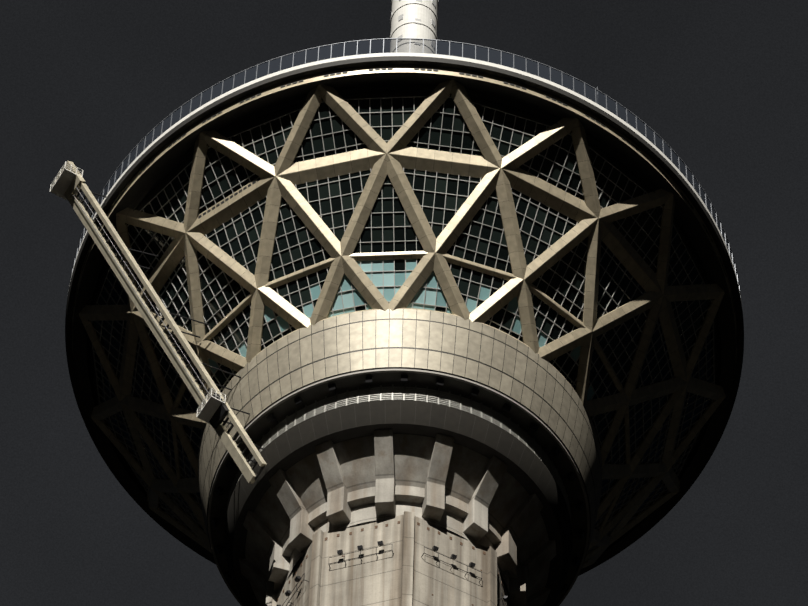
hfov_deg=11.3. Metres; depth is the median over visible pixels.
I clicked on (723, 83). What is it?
sky
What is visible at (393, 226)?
mullions
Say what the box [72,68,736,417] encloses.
rim vents
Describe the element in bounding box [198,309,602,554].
band
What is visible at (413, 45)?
railing
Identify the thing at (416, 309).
band lip
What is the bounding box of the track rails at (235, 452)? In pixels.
[68,182,266,483]
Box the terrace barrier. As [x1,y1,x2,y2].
[226,384,571,525]
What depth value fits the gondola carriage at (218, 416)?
335.26 m
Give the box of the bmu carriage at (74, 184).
[56,161,84,199]
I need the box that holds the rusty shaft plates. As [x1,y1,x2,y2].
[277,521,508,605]
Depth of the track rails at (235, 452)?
343.01 m
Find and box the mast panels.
[390,0,438,37]
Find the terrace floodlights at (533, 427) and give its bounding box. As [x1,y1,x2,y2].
[212,375,584,605]
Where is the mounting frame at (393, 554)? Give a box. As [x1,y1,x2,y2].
[282,544,506,605]
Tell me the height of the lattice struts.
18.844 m
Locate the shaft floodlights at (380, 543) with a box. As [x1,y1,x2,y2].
[277,541,508,605]
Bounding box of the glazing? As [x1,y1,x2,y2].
[92,95,713,550]
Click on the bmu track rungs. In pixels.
(167, 327)
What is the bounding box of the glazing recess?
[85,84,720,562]
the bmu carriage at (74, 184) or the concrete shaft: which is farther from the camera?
the bmu carriage at (74, 184)
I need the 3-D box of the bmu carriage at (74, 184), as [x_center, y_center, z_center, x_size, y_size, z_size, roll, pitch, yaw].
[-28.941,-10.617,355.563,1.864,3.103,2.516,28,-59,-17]
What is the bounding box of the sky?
[0,0,807,605]
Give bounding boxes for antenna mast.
[390,0,438,39]
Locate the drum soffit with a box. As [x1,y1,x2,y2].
[233,424,562,605]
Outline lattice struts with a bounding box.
[79,80,725,568]
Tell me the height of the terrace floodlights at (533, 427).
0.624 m
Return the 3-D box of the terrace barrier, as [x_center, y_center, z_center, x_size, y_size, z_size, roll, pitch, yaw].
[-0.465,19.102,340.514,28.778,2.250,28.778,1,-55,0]
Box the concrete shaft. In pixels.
[272,511,511,605]
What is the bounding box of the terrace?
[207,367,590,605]
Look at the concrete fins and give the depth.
330.68 m
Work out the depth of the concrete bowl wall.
330.84 m
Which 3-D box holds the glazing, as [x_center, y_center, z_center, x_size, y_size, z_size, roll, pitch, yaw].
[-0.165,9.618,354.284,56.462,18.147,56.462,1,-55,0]
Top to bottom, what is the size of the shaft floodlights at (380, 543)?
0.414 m
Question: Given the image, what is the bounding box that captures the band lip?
[227,308,579,397]
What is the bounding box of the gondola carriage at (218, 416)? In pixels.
[209,393,229,428]
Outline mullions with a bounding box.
[91,96,714,553]
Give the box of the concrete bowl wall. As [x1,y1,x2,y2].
[245,434,549,605]
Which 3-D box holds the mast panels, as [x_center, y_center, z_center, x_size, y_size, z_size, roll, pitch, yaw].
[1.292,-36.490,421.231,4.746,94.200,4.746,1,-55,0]
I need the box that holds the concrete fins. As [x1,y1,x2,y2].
[239,429,555,605]
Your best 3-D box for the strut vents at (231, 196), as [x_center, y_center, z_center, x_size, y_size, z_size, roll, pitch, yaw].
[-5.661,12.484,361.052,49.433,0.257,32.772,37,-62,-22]
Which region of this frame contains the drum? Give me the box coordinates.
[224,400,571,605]
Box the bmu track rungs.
[72,187,264,479]
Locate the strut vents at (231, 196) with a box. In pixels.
[198,178,259,218]

